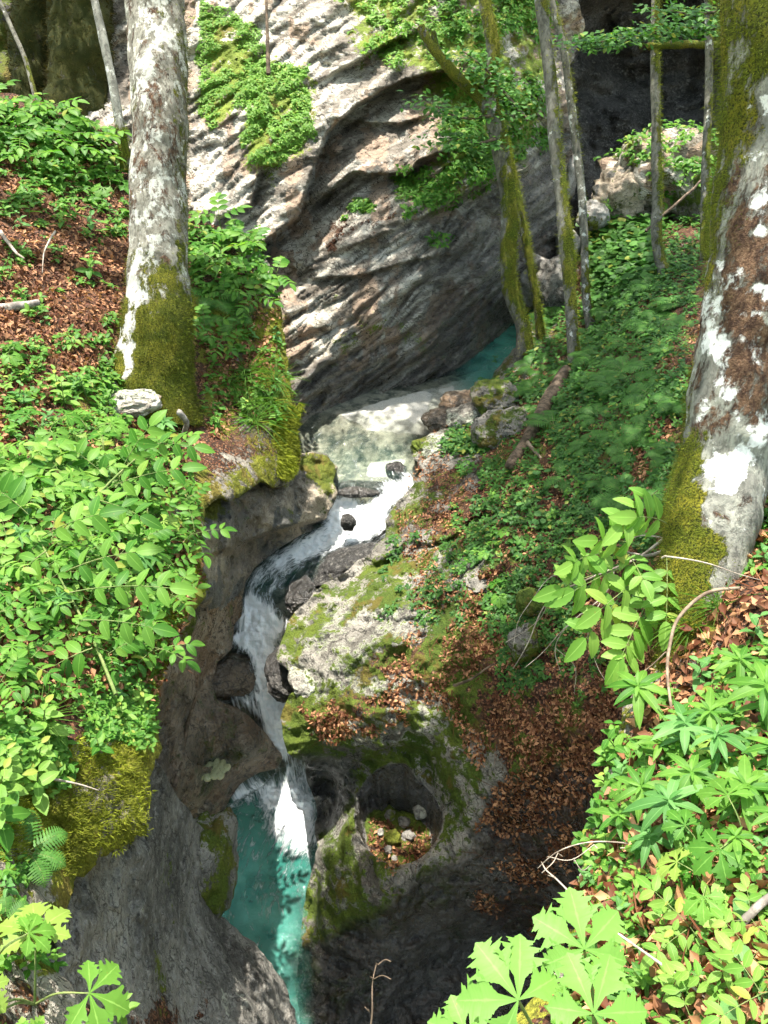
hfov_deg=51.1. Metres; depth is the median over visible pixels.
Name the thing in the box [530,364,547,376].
fern
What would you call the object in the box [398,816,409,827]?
stone
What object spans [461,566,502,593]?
boulder
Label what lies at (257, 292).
ash seedling
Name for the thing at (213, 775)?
pebble
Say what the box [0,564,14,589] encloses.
palmate plant
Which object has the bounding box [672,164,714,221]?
boulder
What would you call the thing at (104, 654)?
leafy herb
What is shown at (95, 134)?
ash seedling
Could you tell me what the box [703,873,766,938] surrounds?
ash seedling
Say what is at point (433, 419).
rock
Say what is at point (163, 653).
ash seedling
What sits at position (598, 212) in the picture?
boulder
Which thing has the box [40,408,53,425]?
leafy herb
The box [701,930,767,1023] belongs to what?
ash seedling
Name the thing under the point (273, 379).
grass tuft
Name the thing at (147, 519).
ash branch
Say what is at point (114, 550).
ash seedling
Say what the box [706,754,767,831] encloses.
lance leaved plant
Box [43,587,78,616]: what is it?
lance leaved plant
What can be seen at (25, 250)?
leafy herb
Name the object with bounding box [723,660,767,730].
lance leaved plant
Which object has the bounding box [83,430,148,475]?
palmate plant
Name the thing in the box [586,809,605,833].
leafy herb
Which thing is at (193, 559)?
ash seedling
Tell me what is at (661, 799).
lance leaved plant
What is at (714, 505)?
beech tree
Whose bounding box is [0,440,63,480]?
ash seedling
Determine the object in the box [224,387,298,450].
grass tuft
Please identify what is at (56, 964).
leafy herb
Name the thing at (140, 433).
palmate plant
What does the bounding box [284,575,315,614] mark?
rock
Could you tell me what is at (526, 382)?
fern
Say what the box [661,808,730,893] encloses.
palmate plant
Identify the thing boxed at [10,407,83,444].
palmate plant
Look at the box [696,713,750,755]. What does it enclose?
palmate plant
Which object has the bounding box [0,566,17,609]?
ash seedling
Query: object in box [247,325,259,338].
leafy herb
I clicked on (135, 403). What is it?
rock
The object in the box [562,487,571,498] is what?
leafy herb
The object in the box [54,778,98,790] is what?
dead branch
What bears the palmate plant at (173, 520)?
on the ground at (234, 469)
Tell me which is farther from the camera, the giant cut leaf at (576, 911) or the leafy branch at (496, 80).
the leafy branch at (496, 80)
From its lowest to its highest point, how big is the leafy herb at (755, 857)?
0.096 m
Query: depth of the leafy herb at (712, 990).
1.90 m
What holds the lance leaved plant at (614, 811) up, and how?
on the bank at (537, 1012)
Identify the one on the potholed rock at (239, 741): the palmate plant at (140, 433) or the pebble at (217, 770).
the pebble at (217, 770)
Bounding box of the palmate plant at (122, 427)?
[61,409,128,445]
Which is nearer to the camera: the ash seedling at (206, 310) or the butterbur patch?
the ash seedling at (206, 310)
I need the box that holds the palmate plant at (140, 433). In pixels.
[89,417,144,451]
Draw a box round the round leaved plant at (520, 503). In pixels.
[516,500,527,509]
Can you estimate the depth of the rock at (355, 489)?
9.13 m
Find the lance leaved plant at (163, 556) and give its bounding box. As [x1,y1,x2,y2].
[137,544,173,573]
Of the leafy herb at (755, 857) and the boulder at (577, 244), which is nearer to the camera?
the leafy herb at (755, 857)
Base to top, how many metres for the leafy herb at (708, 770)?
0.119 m
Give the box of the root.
[176,409,188,441]
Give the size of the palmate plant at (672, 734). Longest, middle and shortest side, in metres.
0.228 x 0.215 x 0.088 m
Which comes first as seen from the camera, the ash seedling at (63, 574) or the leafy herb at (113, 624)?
the ash seedling at (63, 574)
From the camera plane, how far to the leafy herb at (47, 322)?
6.96 m
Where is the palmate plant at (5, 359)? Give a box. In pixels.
[0,343,26,366]
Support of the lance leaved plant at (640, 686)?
on the bank at (537, 1012)
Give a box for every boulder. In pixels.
[193,806,238,917]
[212,653,255,700]
[264,645,293,702]
[288,666,315,697]
[410,431,448,458]
[446,401,480,429]
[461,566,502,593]
[470,379,518,415]
[471,405,527,448]
[507,623,540,663]
[516,587,544,616]
[519,267,537,311]
[536,255,575,314]
[555,230,579,259]
[566,154,576,201]
[576,199,610,230]
[591,165,645,221]
[597,125,718,217]
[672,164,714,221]
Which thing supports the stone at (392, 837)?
on the hillside
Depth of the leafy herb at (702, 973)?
1.99 m
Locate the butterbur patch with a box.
[575,212,666,308]
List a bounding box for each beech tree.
[111,0,206,426]
[648,0,767,674]
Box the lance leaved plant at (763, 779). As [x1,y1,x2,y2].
[734,769,767,810]
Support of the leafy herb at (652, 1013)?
on the bank at (537, 1012)
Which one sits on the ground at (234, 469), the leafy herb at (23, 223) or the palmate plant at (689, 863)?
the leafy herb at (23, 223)
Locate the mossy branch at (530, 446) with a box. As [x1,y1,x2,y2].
[526,440,541,458]
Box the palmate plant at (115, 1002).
[0,902,129,1023]
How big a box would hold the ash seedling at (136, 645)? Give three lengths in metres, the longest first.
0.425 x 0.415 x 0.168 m
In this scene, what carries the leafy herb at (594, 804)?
on the bank at (537, 1012)
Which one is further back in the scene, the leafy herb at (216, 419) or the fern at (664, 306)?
the fern at (664, 306)
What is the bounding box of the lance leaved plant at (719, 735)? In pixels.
[679,724,754,774]
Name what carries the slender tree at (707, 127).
on the hillside
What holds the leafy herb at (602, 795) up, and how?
on the bank at (537, 1012)
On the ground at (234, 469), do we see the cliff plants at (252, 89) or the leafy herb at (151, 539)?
the leafy herb at (151, 539)
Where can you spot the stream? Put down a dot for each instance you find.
(276, 830)
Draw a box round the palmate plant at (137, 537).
[110,534,142,553]
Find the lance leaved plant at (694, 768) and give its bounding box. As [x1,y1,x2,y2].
[654,751,717,805]
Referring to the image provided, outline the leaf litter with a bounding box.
[0,99,767,1023]
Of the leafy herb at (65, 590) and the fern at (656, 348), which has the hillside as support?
the fern at (656, 348)
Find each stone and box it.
[377,828,383,835]
[384,809,395,820]
[384,829,400,846]
[384,845,391,854]
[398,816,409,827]
[401,829,415,841]
[412,805,426,819]
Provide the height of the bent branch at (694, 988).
0.357 m
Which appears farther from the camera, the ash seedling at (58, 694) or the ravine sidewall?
the ravine sidewall
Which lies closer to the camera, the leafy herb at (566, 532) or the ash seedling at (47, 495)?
the ash seedling at (47, 495)
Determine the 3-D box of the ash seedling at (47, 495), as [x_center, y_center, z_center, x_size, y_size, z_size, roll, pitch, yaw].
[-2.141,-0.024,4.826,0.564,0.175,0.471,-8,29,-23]
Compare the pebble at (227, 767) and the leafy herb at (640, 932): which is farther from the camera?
the pebble at (227, 767)
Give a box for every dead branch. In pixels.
[0,230,55,272]
[0,299,40,311]
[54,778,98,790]
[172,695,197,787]
[453,663,494,686]
[645,179,700,232]
[736,893,767,924]
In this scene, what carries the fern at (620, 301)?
on the hillside
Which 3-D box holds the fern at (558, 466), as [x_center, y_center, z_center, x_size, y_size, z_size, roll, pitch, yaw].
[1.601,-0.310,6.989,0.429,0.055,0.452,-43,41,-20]
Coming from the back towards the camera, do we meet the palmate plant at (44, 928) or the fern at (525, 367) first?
the fern at (525, 367)
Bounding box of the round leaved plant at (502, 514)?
[498,511,510,521]
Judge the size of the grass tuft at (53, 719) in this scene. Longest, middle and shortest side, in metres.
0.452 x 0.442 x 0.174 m
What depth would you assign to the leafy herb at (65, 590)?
4.23 m
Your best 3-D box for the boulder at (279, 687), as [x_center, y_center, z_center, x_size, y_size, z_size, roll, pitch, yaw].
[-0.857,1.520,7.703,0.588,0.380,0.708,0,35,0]
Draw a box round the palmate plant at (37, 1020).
[16,1015,44,1023]
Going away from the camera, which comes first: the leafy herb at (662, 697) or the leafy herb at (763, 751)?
the leafy herb at (763, 751)
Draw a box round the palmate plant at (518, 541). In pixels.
[497,526,530,546]
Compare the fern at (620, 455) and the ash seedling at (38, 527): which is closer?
the ash seedling at (38, 527)
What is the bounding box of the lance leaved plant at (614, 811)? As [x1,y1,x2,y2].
[590,799,635,842]
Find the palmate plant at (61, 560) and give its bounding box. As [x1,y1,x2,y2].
[30,555,68,593]
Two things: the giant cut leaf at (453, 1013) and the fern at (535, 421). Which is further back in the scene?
the fern at (535, 421)
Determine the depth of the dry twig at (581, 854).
2.70 m
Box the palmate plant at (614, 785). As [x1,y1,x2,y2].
[609,767,656,803]
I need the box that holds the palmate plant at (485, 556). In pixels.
[477,541,503,559]
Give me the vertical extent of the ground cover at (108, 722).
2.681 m
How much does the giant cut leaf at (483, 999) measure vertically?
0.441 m
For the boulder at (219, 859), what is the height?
0.746 m
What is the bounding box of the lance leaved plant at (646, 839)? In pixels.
[627,811,674,868]
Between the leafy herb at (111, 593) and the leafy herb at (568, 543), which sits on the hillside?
the leafy herb at (568, 543)
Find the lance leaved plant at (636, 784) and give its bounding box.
[614,764,667,821]
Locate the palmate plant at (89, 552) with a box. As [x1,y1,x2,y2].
[53,533,94,554]
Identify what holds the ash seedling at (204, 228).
on the ground at (234, 469)
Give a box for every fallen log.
[505,365,571,469]
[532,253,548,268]
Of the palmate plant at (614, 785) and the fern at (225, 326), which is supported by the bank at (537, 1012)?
the palmate plant at (614, 785)
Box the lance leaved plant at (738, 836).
[716,824,763,862]
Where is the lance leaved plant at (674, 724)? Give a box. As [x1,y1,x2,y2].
[651,700,706,754]
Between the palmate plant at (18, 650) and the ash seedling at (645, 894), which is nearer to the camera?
the ash seedling at (645, 894)
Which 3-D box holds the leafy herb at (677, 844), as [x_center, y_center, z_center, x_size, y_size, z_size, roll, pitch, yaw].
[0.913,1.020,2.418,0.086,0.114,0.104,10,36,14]
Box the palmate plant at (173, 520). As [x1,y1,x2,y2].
[141,499,178,531]
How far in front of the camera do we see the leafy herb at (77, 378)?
6.59 m
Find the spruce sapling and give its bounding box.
[265,0,270,74]
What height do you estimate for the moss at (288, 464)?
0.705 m
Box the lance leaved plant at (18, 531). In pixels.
[4,522,36,549]
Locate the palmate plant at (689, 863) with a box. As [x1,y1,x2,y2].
[680,860,720,899]
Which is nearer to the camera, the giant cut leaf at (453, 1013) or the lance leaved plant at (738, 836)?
the giant cut leaf at (453, 1013)
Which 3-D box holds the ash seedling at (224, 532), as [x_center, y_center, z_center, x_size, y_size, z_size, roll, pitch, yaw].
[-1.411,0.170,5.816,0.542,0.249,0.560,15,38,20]
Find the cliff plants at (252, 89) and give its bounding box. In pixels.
[191,0,447,171]
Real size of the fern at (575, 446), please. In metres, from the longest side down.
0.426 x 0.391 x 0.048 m
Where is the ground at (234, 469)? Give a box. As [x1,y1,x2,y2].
[0,93,300,1023]
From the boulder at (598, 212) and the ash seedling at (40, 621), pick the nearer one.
the ash seedling at (40, 621)
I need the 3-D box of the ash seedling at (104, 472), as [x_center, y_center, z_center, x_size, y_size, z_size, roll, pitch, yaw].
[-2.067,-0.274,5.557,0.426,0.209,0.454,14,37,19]
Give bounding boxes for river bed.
[222,370,486,1023]
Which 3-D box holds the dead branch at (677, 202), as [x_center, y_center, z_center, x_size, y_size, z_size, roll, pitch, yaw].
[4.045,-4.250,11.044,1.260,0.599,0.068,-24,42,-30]
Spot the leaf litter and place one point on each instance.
(656, 1003)
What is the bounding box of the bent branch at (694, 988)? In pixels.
[541,862,704,997]
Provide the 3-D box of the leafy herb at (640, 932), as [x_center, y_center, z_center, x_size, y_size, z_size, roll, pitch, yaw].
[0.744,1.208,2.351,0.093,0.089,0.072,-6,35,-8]
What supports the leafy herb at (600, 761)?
on the bank at (537, 1012)
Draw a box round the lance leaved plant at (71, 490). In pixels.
[54,486,92,508]
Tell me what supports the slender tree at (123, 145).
on the ground at (234, 469)
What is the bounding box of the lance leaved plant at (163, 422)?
[152,414,177,433]
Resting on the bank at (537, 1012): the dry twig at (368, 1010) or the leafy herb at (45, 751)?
the dry twig at (368, 1010)
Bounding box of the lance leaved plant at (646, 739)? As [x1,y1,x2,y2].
[632,728,672,765]
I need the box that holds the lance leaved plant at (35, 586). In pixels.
[18,578,53,605]
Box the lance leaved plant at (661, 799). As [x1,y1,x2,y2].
[622,775,703,847]
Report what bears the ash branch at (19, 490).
on the ground at (234, 469)
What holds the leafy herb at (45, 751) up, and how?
on the ground at (234, 469)
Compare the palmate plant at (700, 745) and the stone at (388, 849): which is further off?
the stone at (388, 849)
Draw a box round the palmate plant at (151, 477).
[106,449,166,483]
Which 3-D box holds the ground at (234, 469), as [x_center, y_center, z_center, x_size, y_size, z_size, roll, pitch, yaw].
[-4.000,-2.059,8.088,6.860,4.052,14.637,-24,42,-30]
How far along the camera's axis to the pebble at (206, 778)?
7.46 m
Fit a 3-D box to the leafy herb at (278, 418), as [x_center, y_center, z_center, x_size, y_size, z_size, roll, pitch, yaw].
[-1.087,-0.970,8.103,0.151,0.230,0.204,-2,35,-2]
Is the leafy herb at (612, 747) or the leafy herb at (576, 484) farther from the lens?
the leafy herb at (576, 484)
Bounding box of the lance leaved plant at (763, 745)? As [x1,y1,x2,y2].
[741,732,767,768]
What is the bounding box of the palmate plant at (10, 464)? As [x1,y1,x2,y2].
[1,461,19,470]
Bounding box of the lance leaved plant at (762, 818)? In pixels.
[746,793,767,831]
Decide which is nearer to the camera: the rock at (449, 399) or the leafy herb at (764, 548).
the leafy herb at (764, 548)
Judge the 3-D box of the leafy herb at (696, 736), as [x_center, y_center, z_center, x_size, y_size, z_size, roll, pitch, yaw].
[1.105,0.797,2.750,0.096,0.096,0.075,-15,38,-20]
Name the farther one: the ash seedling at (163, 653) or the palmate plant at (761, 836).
the ash seedling at (163, 653)
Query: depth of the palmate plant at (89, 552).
4.77 m
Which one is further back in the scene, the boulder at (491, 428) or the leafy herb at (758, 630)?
the boulder at (491, 428)
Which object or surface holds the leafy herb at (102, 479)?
on the ground at (234, 469)
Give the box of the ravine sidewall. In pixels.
[0,0,12,92]
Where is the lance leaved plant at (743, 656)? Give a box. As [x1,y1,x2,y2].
[711,644,760,686]
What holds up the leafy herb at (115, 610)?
on the ground at (234, 469)
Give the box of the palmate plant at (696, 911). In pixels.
[655,846,749,931]
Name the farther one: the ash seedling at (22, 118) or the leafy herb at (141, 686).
the ash seedling at (22, 118)
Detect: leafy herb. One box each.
[0,201,15,218]
[0,374,12,394]
[0,700,24,723]
[0,742,22,772]
[0,757,28,795]
[0,784,30,852]
[0,875,18,897]
[0,952,18,973]
[5,419,23,442]
[7,380,34,404]
[13,210,31,226]
[13,282,31,300]
[15,895,28,905]
[17,952,41,979]
[19,190,41,216]
[19,242,35,258]
[22,760,59,815]
[29,376,48,396]
[30,694,69,735]
[30,736,57,771]
[30,948,50,966]
[38,310,49,324]
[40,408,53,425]
[41,672,57,687]
[42,637,64,648]
[44,685,62,706]
[46,364,73,387]
[48,947,67,972]
[49,376,79,407]
[50,207,71,227]
[55,585,71,606]
[64,198,78,217]
[69,373,81,393]
[74,251,102,278]
[74,372,96,400]
[75,611,98,632]
[81,206,101,229]
[89,730,114,755]
[92,678,106,694]
[94,650,111,671]
[96,468,105,483]
[98,208,117,228]
[102,194,117,211]
[104,585,116,599]
[105,604,121,621]
[109,623,120,639]
[109,677,128,696]
[109,691,120,703]
[111,695,136,719]
[113,662,127,680]
[117,993,139,1023]
[132,685,153,706]
[136,678,144,690]
[142,538,154,543]
[142,713,160,730]
[159,535,179,553]
[175,512,188,526]
[206,354,221,368]
[211,412,223,428]
[235,313,248,328]
[239,397,253,415]
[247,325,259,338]
[254,377,266,391]
[269,405,283,425]
[270,378,280,392]
[272,326,281,341]
[469,519,479,529]
[483,526,497,540]
[487,488,499,503]
[503,497,511,510]
[545,508,558,521]
[554,606,566,616]
[557,521,571,540]
[560,537,574,551]
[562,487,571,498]
[571,376,583,389]
[574,476,583,493]
[574,528,587,535]
[576,927,597,947]
[577,864,594,887]
[584,793,609,828]
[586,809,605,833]
[587,1005,609,1019]
[590,829,603,848]
[591,832,613,860]
[592,750,613,766]
[592,767,609,786]
[593,728,625,761]
[593,789,612,806]
[601,720,630,742]
[607,968,640,999]
[609,759,631,778]
[614,896,630,920]
[618,865,646,892]
[618,986,636,994]
[619,472,632,491]
[621,923,635,937]
[623,489,634,501]
[623,906,649,938]
[623,967,635,978]
[624,840,640,859]
[627,404,643,425]
[627,739,657,767]
[630,961,657,997]
[640,394,653,409]
[643,868,666,898]
[644,421,654,436]
[644,901,678,925]
[645,1009,656,1023]
[646,435,664,454]
[653,966,667,982]
[654,919,685,951]
[657,682,679,704]
[659,743,685,759]
[660,973,680,1001]
[661,339,675,354]
[664,366,676,378]
[673,837,691,864]
[678,1009,691,1016]
[680,767,710,780]
[683,695,694,709]
[685,813,717,842]
[687,656,714,692]
[689,966,705,987]
[690,733,709,746]
[695,679,720,698]
[695,931,713,963]
[705,980,726,1000]
[709,643,738,671]
[722,811,739,820]
[739,611,767,642]
[739,729,758,744]
[741,850,764,868]
[742,1011,760,1023]
[745,660,761,675]
[752,543,767,566]
[752,836,767,853]
[754,926,767,942]
[757,749,767,753]
[759,639,767,654]
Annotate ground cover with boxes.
[0,92,295,913]
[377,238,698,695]
[544,496,767,1023]
[586,119,718,222]
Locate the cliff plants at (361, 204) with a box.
[340,0,559,248]
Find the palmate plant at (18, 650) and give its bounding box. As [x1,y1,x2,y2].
[0,627,27,656]
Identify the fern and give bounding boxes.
[0,894,32,940]
[19,808,67,887]
[25,446,54,462]
[39,461,87,484]
[41,489,84,511]
[191,282,243,314]
[193,305,223,326]
[217,299,255,336]
[513,375,545,399]
[514,353,547,375]
[522,410,559,428]
[523,404,536,414]
[528,306,562,329]
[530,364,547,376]
[542,461,570,492]
[546,365,574,381]
[565,430,602,458]
[568,345,608,368]
[571,372,596,388]
[574,403,608,426]
[578,327,594,343]
[582,473,604,493]
[585,373,618,395]
[587,421,619,444]
[589,299,611,322]
[590,473,637,511]
[596,356,638,385]
[604,434,646,470]
[607,337,634,352]
[609,292,644,309]
[619,409,654,448]
[620,310,676,335]
[620,374,658,415]
[621,355,658,383]
[629,273,665,292]
[639,479,670,516]
[645,442,676,470]
[646,295,701,310]
[649,387,685,416]
[650,344,683,356]
[660,315,699,334]
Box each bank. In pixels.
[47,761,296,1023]
[516,495,767,1023]
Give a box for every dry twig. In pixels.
[365,959,390,1023]
[537,841,628,872]
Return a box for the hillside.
[276,217,709,1023]
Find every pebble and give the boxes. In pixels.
[203,775,210,781]
[210,772,216,779]
[213,767,220,772]
[216,772,224,779]
[223,763,230,770]
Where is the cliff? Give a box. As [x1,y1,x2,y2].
[85,0,584,425]
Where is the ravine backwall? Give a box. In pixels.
[568,0,720,237]
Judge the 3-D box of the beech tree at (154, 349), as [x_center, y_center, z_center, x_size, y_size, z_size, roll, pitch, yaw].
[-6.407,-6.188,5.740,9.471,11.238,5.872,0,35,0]
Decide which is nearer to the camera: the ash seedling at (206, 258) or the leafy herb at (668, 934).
the leafy herb at (668, 934)
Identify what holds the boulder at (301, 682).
on the hillside
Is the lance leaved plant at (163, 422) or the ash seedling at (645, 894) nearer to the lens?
the ash seedling at (645, 894)
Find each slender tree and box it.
[0,0,37,99]
[91,0,130,170]
[417,0,535,355]
[507,131,548,341]
[534,0,583,363]
[547,0,595,329]
[646,0,719,274]
[699,0,718,260]
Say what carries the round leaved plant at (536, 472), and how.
on the hillside
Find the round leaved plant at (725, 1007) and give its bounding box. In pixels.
[720,945,767,1019]
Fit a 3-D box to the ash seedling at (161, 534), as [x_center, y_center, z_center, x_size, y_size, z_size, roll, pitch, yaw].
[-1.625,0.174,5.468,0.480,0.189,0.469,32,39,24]
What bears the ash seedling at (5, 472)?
on the ground at (234, 469)
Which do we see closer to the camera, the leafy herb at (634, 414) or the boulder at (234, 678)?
the leafy herb at (634, 414)
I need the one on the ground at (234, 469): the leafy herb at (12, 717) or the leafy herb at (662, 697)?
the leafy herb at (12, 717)
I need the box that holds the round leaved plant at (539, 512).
[532,509,551,524]
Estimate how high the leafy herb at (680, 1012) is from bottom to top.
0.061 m
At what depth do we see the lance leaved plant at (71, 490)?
5.17 m
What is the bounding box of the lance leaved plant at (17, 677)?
[8,665,34,684]
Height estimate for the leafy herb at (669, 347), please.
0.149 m
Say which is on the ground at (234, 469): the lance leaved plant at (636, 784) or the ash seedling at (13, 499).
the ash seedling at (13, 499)
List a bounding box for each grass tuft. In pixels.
[18,677,88,759]
[208,364,260,401]
[221,345,283,394]
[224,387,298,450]
[227,383,274,419]
[242,355,311,401]
[244,380,306,416]
[635,590,733,654]
[672,577,764,625]
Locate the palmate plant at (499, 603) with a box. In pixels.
[488,578,510,608]
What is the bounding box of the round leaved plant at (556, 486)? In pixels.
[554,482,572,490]
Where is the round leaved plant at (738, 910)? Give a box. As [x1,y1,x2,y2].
[733,897,754,915]
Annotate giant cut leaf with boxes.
[427,995,478,1023]
[456,934,560,1023]
[532,887,628,1023]
[546,951,646,1023]
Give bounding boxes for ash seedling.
[0,79,19,100]
[0,98,26,121]
[0,125,48,157]
[0,144,64,169]
[0,433,40,470]
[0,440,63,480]
[0,447,39,490]
[0,458,53,485]
[0,486,75,515]
[0,497,16,512]
[0,508,46,553]
[0,510,92,564]
[0,512,46,564]
[0,536,36,580]
[0,564,72,620]
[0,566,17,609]
[0,591,45,639]
[0,592,53,634]
[0,612,47,675]
[0,650,30,703]
[2,534,51,569]
[3,629,63,700]
[4,438,78,464]
[5,103,56,119]
[8,461,78,519]
[12,112,100,156]
[21,94,89,117]
[28,677,86,721]
[29,524,72,551]
[29,545,96,581]
[33,442,108,492]
[39,466,114,523]
[40,613,111,643]
[44,446,127,496]
[45,119,111,143]
[50,495,145,542]
[54,579,111,624]
[55,480,123,505]
[55,500,142,555]
[56,144,125,164]
[57,531,113,571]
[62,450,118,480]
[67,554,115,590]
[68,114,131,143]
[71,540,144,593]
[75,633,144,685]
[88,445,166,510]
[91,428,136,462]
[100,602,151,657]
[106,559,175,606]
[107,435,158,461]
[112,603,204,678]
[117,593,170,629]
[123,524,176,558]
[139,496,178,525]
[147,431,203,460]
[157,500,236,567]
[157,542,200,581]
[162,476,210,511]
[162,567,210,616]
[188,192,251,228]
[188,245,239,272]
[192,325,243,361]
[193,304,236,345]
[199,225,242,252]
[201,275,247,299]
[205,219,266,251]
[221,227,270,254]
[222,277,283,315]
[229,256,277,285]
[247,255,295,291]
[636,874,726,972]
[653,958,702,1023]
[668,939,738,1023]
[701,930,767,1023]
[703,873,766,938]
[707,907,767,991]
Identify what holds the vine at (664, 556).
on the bank at (537, 1012)
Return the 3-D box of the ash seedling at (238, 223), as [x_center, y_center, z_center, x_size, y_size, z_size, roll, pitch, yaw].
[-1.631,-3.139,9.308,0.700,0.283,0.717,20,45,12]
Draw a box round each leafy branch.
[397,88,502,131]
[409,126,521,171]
[432,45,544,122]
[552,17,719,55]
[632,0,719,25]
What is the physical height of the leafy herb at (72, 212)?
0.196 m
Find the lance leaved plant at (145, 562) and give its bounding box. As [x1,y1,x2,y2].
[119,547,160,576]
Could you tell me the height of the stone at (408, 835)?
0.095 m
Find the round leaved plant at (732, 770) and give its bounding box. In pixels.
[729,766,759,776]
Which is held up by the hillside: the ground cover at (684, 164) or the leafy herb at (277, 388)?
the ground cover at (684, 164)
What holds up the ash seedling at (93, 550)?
on the ground at (234, 469)
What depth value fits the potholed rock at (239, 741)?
7.52 m
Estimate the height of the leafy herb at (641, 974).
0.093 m
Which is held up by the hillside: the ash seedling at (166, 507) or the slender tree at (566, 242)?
the slender tree at (566, 242)
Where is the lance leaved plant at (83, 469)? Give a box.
[62,445,99,470]
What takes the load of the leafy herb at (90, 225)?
on the ground at (234, 469)
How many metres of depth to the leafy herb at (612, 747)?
3.13 m
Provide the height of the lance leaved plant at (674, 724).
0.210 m
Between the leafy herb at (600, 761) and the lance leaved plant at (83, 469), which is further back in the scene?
the lance leaved plant at (83, 469)
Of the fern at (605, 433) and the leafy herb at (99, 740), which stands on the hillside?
the fern at (605, 433)
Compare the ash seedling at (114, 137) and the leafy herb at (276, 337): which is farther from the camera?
the ash seedling at (114, 137)
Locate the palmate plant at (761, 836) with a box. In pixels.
[740,811,767,853]
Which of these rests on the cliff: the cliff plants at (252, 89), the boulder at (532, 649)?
the cliff plants at (252, 89)
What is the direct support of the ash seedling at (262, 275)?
on the ground at (234, 469)
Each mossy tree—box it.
[1,0,47,101]
[39,0,117,115]
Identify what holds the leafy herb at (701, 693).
on the bank at (537, 1012)
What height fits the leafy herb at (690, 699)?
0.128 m
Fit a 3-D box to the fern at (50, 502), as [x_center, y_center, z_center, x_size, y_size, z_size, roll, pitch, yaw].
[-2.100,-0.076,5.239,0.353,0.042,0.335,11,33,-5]
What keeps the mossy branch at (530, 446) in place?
on the hillside
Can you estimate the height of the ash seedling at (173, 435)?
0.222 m
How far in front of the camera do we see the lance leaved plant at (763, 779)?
2.36 m
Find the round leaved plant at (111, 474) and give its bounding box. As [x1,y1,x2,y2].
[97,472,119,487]
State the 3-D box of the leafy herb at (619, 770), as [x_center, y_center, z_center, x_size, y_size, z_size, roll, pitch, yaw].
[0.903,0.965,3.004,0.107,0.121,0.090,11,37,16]
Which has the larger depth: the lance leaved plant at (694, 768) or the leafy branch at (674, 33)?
the leafy branch at (674, 33)
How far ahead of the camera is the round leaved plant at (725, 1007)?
1.85 m
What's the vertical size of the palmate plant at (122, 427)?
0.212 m
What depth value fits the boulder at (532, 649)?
5.95 m
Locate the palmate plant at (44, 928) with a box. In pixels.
[0,913,55,1013]
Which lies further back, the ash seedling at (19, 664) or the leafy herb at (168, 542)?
the leafy herb at (168, 542)
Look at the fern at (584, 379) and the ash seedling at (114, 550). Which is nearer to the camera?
the ash seedling at (114, 550)
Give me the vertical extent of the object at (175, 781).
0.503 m
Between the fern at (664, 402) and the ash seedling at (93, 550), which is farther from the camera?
the fern at (664, 402)
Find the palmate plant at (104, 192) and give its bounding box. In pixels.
[91,179,128,198]
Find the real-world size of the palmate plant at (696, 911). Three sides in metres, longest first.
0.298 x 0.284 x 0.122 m
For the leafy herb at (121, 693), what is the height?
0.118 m
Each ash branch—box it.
[0,472,197,695]
[56,410,215,534]
[532,487,681,690]
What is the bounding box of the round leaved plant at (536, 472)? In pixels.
[528,465,550,474]
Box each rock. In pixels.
[111,389,162,418]
[155,545,285,817]
[199,452,337,626]
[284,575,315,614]
[307,542,377,588]
[335,480,388,497]
[341,513,356,530]
[385,461,406,479]
[421,408,447,431]
[438,389,471,408]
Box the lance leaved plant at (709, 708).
[683,687,739,740]
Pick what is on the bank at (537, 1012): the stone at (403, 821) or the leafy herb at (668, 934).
the leafy herb at (668, 934)
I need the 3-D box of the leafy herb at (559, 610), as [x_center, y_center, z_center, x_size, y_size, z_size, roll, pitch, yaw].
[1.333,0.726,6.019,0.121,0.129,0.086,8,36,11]
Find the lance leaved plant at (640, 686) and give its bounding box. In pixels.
[605,670,673,729]
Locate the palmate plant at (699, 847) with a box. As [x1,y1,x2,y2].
[687,776,767,885]
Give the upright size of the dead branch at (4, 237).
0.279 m
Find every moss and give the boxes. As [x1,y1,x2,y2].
[0,297,302,876]
[268,397,306,481]
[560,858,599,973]
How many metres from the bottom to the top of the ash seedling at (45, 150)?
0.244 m
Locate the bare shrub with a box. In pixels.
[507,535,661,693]
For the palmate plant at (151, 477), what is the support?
on the ground at (234, 469)
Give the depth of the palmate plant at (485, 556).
6.93 m
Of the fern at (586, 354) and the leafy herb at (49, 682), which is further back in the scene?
the fern at (586, 354)
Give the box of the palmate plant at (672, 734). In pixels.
[665,706,697,756]
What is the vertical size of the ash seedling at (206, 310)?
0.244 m
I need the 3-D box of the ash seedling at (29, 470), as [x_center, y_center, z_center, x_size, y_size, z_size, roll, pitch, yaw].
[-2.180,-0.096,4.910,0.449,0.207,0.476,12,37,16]
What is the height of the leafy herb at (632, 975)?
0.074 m
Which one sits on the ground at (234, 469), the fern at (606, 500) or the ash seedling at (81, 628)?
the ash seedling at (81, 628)
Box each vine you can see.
[634,586,740,713]
[661,555,759,579]
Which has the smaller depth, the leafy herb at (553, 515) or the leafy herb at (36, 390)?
the leafy herb at (36, 390)
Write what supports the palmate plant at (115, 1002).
on the ground at (234, 469)
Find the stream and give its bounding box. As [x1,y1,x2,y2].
[222,309,533,1009]
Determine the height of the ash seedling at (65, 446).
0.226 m
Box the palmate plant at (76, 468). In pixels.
[10,445,84,487]
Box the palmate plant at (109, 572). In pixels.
[93,553,115,575]
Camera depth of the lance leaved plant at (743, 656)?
2.95 m
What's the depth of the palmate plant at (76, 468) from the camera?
5.33 m

